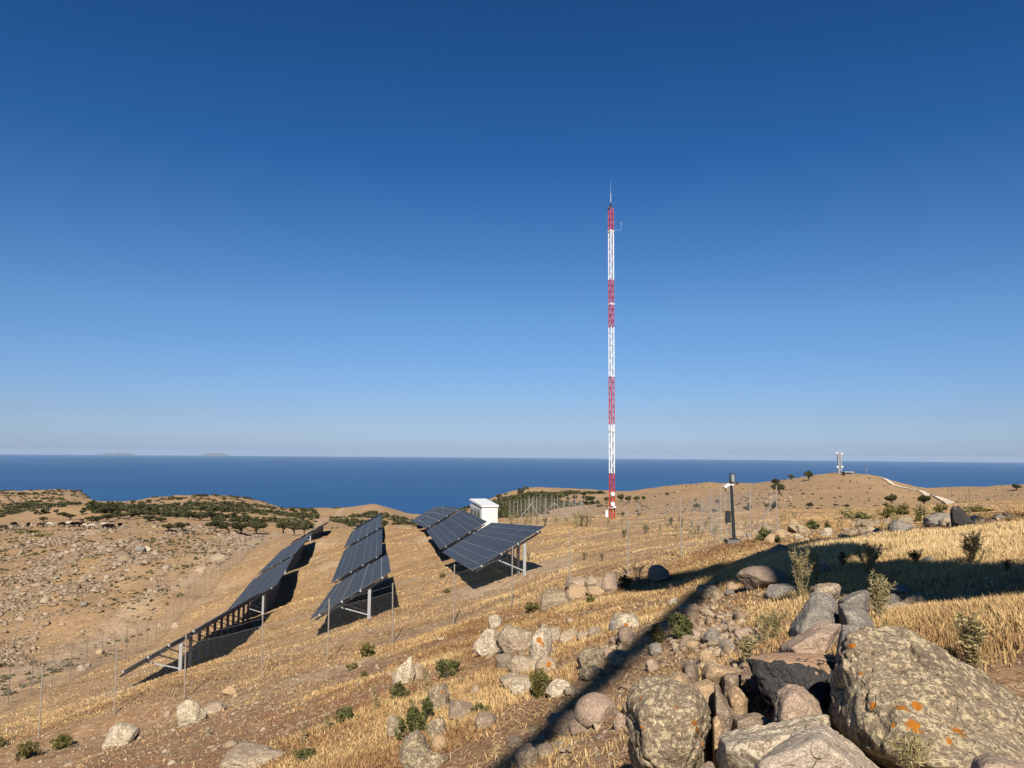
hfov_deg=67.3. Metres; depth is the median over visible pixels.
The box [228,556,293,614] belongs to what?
solar table
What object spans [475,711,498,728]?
rock
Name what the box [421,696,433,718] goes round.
bush
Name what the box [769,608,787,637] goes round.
thistle
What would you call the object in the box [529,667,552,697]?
bush
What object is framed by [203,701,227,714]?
rock
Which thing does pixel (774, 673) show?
rock
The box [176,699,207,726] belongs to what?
rock
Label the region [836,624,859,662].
rock
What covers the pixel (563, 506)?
fence
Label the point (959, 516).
rock
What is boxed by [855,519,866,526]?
rock
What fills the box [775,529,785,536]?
rock
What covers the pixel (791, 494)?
scrub
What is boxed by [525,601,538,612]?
bush
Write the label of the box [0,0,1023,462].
sky
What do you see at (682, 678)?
rock
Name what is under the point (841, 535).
rock
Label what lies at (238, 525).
oak tree
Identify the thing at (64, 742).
bush
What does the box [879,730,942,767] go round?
thistle
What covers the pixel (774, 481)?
oak tree
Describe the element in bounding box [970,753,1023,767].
rock
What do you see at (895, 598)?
rock
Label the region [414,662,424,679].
rock
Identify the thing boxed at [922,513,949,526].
rock
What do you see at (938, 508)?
bush
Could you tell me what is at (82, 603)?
rock
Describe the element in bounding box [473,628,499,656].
rock
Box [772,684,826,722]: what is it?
rock
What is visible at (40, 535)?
bush
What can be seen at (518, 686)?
rock
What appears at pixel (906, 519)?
rock
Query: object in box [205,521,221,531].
oak tree
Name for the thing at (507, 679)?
rock
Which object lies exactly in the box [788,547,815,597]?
thistle
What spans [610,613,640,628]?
rock
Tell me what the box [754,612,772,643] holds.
thistle
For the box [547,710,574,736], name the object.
rock
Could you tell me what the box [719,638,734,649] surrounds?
rock
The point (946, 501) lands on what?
road
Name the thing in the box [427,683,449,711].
rock
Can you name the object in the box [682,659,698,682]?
rock
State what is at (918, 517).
bush
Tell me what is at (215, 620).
solar table
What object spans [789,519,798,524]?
rock
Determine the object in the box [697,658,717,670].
rock
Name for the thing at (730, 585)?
rock
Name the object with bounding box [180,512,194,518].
oak tree
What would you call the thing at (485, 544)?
solar table
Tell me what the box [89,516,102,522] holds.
oak tree
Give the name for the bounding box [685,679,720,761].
rock
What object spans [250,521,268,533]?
oak tree
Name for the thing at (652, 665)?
rock
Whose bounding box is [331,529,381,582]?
solar table
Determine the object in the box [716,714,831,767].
rock
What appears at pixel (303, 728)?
thistle
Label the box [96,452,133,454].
island
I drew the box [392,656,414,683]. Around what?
rock
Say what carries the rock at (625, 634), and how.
on the ground at (116, 624)
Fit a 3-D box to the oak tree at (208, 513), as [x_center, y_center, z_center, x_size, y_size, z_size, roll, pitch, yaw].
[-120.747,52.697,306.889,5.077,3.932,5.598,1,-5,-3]
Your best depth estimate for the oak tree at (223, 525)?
176.40 m
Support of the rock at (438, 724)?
on the ground at (116, 624)
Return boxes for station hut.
[841,471,850,474]
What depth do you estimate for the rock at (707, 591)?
15.40 m
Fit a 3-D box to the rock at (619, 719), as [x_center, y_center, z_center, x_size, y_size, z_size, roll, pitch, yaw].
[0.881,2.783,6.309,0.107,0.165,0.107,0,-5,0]
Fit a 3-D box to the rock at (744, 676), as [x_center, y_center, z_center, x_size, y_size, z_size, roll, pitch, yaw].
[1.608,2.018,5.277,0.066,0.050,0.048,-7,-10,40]
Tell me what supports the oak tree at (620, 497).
on the ground at (116, 624)
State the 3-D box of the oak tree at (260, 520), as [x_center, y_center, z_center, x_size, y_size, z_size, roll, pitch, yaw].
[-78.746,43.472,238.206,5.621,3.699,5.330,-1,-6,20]
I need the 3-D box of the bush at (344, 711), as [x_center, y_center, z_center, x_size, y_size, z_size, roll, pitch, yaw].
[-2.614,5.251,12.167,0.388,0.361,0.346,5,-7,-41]
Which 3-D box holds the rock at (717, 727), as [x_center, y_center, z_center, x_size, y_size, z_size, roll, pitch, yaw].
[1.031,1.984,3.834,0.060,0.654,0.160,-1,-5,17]
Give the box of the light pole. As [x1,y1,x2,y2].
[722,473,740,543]
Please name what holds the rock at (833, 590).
on the ground at (116, 624)
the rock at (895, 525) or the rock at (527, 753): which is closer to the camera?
the rock at (527, 753)
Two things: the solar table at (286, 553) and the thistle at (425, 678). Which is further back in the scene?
the solar table at (286, 553)
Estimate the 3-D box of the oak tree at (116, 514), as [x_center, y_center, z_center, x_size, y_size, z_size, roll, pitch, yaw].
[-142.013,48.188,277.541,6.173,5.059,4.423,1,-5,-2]
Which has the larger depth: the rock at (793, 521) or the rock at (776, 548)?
the rock at (793, 521)
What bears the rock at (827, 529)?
on the ground at (116, 624)
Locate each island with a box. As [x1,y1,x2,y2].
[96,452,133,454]
[199,453,230,455]
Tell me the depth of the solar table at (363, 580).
39.67 m
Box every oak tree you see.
[64,514,76,519]
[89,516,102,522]
[97,506,113,510]
[100,514,115,520]
[110,511,123,518]
[119,511,139,519]
[137,511,146,516]
[143,515,156,520]
[155,517,166,521]
[161,523,177,531]
[168,511,181,517]
[175,522,190,530]
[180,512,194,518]
[191,513,209,519]
[203,511,216,516]
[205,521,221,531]
[211,517,227,521]
[218,522,231,532]
[228,517,247,521]
[231,522,250,534]
[248,519,265,522]
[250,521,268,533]
[276,521,294,532]
[287,525,300,535]
[300,526,309,533]
[585,496,594,501]
[617,494,623,501]
[764,501,777,510]
[771,479,779,483]
[771,483,784,493]
[804,470,812,478]
[884,494,896,503]
[917,494,930,503]
[1011,484,1021,490]
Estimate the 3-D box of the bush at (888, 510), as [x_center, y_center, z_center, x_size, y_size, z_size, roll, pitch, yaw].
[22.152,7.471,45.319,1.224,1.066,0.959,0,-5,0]
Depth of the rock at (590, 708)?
6.94 m
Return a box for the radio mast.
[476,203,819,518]
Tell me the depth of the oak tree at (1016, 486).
412.21 m
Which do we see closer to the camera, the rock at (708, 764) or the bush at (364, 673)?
the rock at (708, 764)
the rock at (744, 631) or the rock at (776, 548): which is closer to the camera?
the rock at (744, 631)
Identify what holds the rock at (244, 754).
on the ground at (116, 624)
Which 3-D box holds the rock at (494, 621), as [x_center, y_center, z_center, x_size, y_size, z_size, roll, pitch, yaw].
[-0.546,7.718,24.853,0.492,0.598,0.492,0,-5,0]
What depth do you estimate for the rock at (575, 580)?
27.86 m
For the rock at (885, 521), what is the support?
on the ground at (116, 624)
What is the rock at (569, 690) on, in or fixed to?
on the ground at (116, 624)
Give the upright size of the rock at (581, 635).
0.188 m
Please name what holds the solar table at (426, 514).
on the ground at (116, 624)
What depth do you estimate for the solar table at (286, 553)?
83.48 m
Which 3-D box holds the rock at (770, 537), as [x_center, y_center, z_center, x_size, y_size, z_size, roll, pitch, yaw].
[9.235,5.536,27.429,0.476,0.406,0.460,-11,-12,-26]
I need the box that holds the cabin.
[469,498,498,530]
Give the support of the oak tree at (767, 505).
on the ground at (116, 624)
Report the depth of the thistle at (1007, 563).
10.29 m
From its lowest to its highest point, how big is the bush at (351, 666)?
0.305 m
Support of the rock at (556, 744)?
on the ground at (116, 624)
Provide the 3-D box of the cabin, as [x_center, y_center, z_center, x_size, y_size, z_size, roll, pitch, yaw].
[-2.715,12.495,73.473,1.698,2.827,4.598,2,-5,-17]
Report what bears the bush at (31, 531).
on the ground at (116, 624)
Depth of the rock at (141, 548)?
131.51 m
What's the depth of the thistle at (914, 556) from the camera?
13.32 m
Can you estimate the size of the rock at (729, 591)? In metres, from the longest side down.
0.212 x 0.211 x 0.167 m
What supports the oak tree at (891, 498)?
on the ground at (116, 624)
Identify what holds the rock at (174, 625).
on the ground at (116, 624)
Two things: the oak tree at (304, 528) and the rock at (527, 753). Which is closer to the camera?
the rock at (527, 753)
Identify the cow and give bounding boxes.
[87,523,97,527]
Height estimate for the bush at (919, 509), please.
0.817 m
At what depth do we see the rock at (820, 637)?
5.13 m
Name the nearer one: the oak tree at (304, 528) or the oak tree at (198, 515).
the oak tree at (304, 528)
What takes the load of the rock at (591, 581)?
on the ground at (116, 624)
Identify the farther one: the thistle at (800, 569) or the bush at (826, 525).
the bush at (826, 525)
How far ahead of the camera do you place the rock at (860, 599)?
6.58 m
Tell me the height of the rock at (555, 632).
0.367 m
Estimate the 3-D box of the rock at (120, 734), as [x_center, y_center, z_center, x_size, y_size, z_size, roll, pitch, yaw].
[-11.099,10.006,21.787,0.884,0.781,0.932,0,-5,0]
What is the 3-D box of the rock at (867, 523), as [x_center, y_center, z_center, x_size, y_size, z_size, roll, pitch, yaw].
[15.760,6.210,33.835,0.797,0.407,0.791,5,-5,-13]
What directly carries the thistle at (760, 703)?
on the ground at (116, 624)
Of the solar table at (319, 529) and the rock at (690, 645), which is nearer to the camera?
the rock at (690, 645)
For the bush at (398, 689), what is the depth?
13.16 m
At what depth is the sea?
9298.30 m
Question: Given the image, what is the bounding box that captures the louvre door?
[477,509,480,517]
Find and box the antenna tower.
[836,452,842,473]
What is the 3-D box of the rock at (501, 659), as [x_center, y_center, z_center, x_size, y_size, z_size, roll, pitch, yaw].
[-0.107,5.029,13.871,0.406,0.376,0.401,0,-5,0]
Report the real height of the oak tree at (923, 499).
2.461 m
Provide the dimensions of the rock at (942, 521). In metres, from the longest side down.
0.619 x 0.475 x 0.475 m
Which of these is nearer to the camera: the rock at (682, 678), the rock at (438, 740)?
the rock at (682, 678)
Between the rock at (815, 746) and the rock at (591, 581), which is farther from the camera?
the rock at (591, 581)
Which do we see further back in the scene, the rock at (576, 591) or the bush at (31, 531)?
the bush at (31, 531)
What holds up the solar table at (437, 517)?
on the ground at (116, 624)
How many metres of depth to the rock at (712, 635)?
9.47 m
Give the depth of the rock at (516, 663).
12.88 m
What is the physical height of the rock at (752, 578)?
0.557 m
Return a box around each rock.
[77,664,87,670]
[79,601,87,605]
[95,648,105,653]
[102,722,140,750]
[134,546,146,551]
[164,710,171,717]
[169,622,180,628]
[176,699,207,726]
[195,567,206,572]
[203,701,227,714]
[210,553,230,561]
[217,741,284,767]
[222,685,238,695]
[387,715,401,737]
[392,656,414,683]
[398,728,431,759]
[400,747,448,767]
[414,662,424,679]
[426,717,447,737]
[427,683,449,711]
[432,734,446,749]
[448,699,474,719]
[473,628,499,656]
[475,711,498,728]
[488,615,502,628]
[495,651,513,669]
[496,624,534,652]
[499,673,529,688]
[505,655,536,672]
[506,734,524,747]
[510,679,530,696]
[514,742,538,767]
[528,627,552,659]
[535,655,556,671]
[535,742,555,757]
[540,588,570,611]
[545,678,569,698]
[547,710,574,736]
[548,626,560,641]
[552,740,564,748]
[558,629,577,642]
[563,686,580,694]
[565,576,586,587]
[565,584,588,598]
[568,718,587,735]
[574,692,616,727]
[576,631,587,639]
[577,647,604,668]
[578,665,602,680]
[584,576,601,587]
[586,586,604,595]
[588,626,602,636]
[600,572,616,591]
[606,650,635,667]
[609,620,617,631]
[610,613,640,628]
[613,712,625,730]
[617,626,636,644]
[625,675,710,767]
[645,659,659,671]
[647,565,669,581]
[648,642,661,654]
[667,597,678,605]
[667,671,690,683]
[678,603,698,612]
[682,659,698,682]
[685,640,699,649]
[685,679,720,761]
[686,611,697,617]
[696,585,723,600]
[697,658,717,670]
[698,650,715,661]
[699,761,714,767]
[701,661,742,691]
[702,629,720,642]
[712,715,723,767]
[713,684,733,732]
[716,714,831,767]
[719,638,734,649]
[721,673,740,701]
[725,582,738,588]
[725,589,734,595]
[727,686,747,716]
[731,712,771,730]
[734,627,759,641]
[735,529,745,535]
[736,566,788,591]
[742,674,748,680]
[746,652,835,707]
[753,724,878,767]
[763,583,796,598]
[764,533,774,541]
[768,544,789,553]
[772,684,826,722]
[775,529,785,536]
[779,622,840,652]
[788,591,838,638]
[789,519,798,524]
[810,582,840,605]
[813,564,829,572]
[821,532,831,535]
[823,527,832,532]
[829,625,1023,767]
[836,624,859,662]
[838,533,850,537]
[838,590,869,612]
[838,602,873,629]
[843,529,857,533]
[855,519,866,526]
[860,520,879,526]
[882,518,890,524]
[884,585,910,593]
[885,593,902,604]
[888,520,912,532]
[890,602,909,607]
[898,515,912,522]
[901,596,916,603]
[920,556,935,562]
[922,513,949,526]
[938,517,950,526]
[950,505,972,526]
[969,515,985,523]
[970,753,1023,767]
[991,514,1003,519]
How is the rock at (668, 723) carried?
on the ground at (116, 624)
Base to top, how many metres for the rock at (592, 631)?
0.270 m
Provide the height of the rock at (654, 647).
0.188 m
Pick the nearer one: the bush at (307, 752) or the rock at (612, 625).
the bush at (307, 752)
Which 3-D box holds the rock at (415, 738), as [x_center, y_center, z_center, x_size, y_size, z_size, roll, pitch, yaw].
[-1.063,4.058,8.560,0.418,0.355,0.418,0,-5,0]
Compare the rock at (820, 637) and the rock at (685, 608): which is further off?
the rock at (685, 608)
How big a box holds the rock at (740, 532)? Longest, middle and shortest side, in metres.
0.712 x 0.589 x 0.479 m
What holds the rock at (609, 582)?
on the ground at (116, 624)
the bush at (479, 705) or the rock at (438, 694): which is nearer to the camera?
the bush at (479, 705)
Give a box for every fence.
[0,483,726,747]
[0,532,267,708]
[510,497,595,520]
[528,495,581,517]
[581,488,730,540]
[728,480,777,538]
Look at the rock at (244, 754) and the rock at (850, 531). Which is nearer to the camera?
the rock at (244, 754)
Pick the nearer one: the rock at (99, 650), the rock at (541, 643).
the rock at (541, 643)
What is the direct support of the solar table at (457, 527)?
on the ground at (116, 624)
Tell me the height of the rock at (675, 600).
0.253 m
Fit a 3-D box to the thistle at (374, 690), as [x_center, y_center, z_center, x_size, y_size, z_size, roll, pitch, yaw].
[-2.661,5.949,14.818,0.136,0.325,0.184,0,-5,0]
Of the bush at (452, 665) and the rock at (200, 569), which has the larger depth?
the rock at (200, 569)
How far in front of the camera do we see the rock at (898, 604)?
9.11 m
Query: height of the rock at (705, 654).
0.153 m
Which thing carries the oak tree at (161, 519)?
on the ground at (116, 624)
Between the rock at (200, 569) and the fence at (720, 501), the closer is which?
the fence at (720, 501)
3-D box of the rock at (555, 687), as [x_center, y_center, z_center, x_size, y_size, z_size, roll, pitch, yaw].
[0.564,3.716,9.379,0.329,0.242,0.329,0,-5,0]
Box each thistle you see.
[299,720,306,741]
[323,713,330,731]
[371,686,376,698]
[373,697,380,709]
[407,699,416,706]
[423,667,432,691]
[631,562,645,580]
[738,629,759,667]
[741,686,748,696]
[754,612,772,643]
[755,695,765,711]
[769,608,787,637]
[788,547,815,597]
[809,547,821,580]
[838,552,850,565]
[852,539,882,573]
[867,568,898,617]
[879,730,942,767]
[890,512,898,521]
[907,549,923,561]
[950,609,988,670]
[958,529,991,562]
[1001,558,1011,571]
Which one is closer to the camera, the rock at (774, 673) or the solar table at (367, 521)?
the rock at (774, 673)
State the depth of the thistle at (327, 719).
11.88 m
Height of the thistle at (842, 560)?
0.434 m
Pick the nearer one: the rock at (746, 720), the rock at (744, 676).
the rock at (746, 720)
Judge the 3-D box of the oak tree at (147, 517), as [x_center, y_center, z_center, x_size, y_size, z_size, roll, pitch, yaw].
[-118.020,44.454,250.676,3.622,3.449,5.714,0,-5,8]
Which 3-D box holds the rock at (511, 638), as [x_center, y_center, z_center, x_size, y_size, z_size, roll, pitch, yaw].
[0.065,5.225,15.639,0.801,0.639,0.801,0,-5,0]
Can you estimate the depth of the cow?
202.83 m
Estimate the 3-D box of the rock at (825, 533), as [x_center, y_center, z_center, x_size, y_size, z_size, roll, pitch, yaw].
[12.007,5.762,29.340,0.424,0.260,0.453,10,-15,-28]
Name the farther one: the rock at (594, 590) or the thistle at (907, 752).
the rock at (594, 590)
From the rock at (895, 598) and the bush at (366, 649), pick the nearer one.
the rock at (895, 598)
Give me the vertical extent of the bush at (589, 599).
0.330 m
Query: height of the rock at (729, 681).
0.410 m
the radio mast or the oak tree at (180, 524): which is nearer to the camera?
the radio mast
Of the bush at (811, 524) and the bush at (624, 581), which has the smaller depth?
the bush at (624, 581)
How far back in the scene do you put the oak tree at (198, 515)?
250.51 m
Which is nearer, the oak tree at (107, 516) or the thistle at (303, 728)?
the thistle at (303, 728)
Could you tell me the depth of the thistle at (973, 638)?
4.89 m
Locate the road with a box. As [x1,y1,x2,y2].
[881,477,970,503]
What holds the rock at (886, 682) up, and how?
on the ground at (116, 624)
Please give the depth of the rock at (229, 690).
25.97 m
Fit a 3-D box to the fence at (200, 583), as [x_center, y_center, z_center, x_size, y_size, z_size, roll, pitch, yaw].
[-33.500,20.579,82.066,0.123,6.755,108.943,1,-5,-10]
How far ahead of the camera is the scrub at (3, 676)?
105.20 m
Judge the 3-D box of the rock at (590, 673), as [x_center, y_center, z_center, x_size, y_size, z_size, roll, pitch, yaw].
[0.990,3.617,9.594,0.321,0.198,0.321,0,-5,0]
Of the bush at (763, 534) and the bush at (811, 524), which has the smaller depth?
the bush at (763, 534)
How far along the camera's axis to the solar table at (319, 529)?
102.80 m
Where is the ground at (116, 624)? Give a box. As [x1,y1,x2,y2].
[0,472,1023,767]
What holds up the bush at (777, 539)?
on the ground at (116, 624)
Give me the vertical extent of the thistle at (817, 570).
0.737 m
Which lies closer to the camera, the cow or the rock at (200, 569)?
the rock at (200, 569)
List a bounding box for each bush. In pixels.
[0,737,8,747]
[13,741,42,760]
[18,529,46,533]
[31,533,52,536]
[49,733,73,749]
[293,748,316,760]
[335,706,359,723]
[346,662,357,670]
[359,670,368,677]
[360,642,374,656]
[389,681,409,699]
[393,706,426,738]
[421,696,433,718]
[435,658,460,677]
[470,702,490,714]
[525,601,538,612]
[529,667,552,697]
[586,596,594,602]
[618,575,632,587]
[645,623,665,642]
[668,612,692,638]
[755,527,771,540]
[774,535,782,542]
[804,519,820,529]
[824,521,830,527]
[838,507,855,517]
[851,512,871,518]
[876,502,896,517]
[895,503,909,514]
[912,504,928,515]
[914,514,923,521]
[933,503,947,512]
[963,505,995,511]
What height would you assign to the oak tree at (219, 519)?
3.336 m
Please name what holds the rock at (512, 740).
on the ground at (116, 624)
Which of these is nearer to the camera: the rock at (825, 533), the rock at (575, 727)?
the rock at (575, 727)
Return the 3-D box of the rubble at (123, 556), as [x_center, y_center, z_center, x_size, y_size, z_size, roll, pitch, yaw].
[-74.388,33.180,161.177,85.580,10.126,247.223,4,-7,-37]
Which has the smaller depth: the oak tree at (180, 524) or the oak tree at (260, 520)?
the oak tree at (180, 524)
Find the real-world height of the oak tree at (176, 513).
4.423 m
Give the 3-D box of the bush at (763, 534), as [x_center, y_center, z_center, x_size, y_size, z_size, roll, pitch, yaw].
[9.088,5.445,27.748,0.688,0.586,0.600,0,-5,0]
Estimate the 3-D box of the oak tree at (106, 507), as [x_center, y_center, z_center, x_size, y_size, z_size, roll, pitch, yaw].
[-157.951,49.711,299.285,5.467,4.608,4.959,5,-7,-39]
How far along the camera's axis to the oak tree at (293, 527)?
164.95 m
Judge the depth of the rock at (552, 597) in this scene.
25.14 m
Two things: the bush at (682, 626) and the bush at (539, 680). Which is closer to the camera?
the bush at (539, 680)
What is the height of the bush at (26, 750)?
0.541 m
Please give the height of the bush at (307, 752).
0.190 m
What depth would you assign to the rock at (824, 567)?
15.08 m
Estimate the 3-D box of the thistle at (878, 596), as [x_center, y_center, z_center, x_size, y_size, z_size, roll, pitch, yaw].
[3.591,2.087,7.496,0.276,0.586,0.237,3,-6,-26]
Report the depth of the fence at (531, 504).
86.03 m
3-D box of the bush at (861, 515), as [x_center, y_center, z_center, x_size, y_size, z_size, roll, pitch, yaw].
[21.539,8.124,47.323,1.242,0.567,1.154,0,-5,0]
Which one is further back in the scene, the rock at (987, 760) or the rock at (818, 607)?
the rock at (818, 607)
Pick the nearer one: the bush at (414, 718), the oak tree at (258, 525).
the bush at (414, 718)
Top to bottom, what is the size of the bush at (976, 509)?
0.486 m
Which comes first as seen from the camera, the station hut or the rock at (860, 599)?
the rock at (860, 599)
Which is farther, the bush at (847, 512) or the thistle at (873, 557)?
the bush at (847, 512)
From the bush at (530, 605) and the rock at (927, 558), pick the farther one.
the bush at (530, 605)
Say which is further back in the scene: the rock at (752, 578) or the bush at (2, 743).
the bush at (2, 743)
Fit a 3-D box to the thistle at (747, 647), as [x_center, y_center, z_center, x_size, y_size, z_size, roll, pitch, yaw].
[1.705,1.931,5.588,0.177,0.298,0.167,5,-7,-40]
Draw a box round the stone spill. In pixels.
[485,523,1008,765]
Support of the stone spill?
on the ground at (116, 624)
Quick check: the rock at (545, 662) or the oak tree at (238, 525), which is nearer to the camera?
the rock at (545, 662)
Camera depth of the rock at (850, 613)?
5.71 m
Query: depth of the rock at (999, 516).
25.13 m
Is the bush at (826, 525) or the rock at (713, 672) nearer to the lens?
the rock at (713, 672)
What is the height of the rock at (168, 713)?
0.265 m
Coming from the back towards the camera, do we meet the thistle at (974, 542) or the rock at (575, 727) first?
the thistle at (974, 542)
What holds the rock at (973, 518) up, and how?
on the ground at (116, 624)
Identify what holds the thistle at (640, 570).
on the ground at (116, 624)
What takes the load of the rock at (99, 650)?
on the ground at (116, 624)
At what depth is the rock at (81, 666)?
50.79 m
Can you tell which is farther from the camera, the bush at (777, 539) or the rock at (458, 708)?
the bush at (777, 539)
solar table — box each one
[112,589,264,676]
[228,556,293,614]
[257,532,312,574]
[290,521,328,544]
[310,554,390,619]
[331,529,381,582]
[344,515,381,548]
[353,512,381,529]
[411,506,443,522]
[417,506,459,528]
[426,510,486,549]
[443,523,544,575]
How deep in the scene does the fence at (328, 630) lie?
27.68 m
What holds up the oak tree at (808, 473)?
on the ground at (116, 624)
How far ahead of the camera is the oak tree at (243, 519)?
236.77 m
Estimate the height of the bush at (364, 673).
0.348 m
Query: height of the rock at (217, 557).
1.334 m
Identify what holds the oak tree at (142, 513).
on the ground at (116, 624)
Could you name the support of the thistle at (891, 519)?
on the ground at (116, 624)
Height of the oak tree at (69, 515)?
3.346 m
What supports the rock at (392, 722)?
on the ground at (116, 624)
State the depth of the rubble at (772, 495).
265.02 m
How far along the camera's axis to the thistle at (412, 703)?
11.35 m
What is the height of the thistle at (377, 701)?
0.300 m
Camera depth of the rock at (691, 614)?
13.13 m
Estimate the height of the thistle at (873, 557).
0.707 m
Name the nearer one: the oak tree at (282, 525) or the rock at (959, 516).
the rock at (959, 516)
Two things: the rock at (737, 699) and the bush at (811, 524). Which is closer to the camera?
the rock at (737, 699)
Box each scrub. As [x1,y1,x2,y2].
[0,488,319,527]
[0,522,269,695]
[329,486,605,528]
[603,475,1021,514]
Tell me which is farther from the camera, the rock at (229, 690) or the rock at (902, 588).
the rock at (229, 690)
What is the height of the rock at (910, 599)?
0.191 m
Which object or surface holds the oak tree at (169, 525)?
on the ground at (116, 624)
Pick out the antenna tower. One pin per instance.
(838, 454)
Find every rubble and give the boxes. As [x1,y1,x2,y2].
[0,521,263,692]
[587,473,1022,514]
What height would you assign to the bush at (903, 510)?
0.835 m
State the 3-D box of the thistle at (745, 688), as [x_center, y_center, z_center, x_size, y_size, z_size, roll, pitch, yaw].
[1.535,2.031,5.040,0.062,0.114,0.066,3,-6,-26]
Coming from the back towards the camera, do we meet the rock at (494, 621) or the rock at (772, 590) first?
the rock at (494, 621)
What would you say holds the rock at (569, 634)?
on the ground at (116, 624)
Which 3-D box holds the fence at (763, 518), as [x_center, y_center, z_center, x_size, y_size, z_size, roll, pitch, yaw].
[10.717,5.589,33.702,1.412,3.036,10.522,-2,-6,21]
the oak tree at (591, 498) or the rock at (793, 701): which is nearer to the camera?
the rock at (793, 701)
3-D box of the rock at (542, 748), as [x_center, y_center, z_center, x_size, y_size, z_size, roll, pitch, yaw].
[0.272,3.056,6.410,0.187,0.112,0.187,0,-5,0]
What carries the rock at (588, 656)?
on the ground at (116, 624)
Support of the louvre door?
in the cabin
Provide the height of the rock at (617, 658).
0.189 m
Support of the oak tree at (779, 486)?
on the ground at (116, 624)
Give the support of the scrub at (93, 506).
on the ground at (116, 624)
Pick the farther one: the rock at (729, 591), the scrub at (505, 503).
the scrub at (505, 503)
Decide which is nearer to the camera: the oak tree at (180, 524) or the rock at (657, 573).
the rock at (657, 573)
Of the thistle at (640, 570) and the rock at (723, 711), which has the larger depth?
the thistle at (640, 570)
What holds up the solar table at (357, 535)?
on the ground at (116, 624)
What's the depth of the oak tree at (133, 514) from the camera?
271.71 m
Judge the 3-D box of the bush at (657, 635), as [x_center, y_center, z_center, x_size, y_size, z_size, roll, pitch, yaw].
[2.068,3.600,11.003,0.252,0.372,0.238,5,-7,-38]
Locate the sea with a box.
[0,454,1023,513]

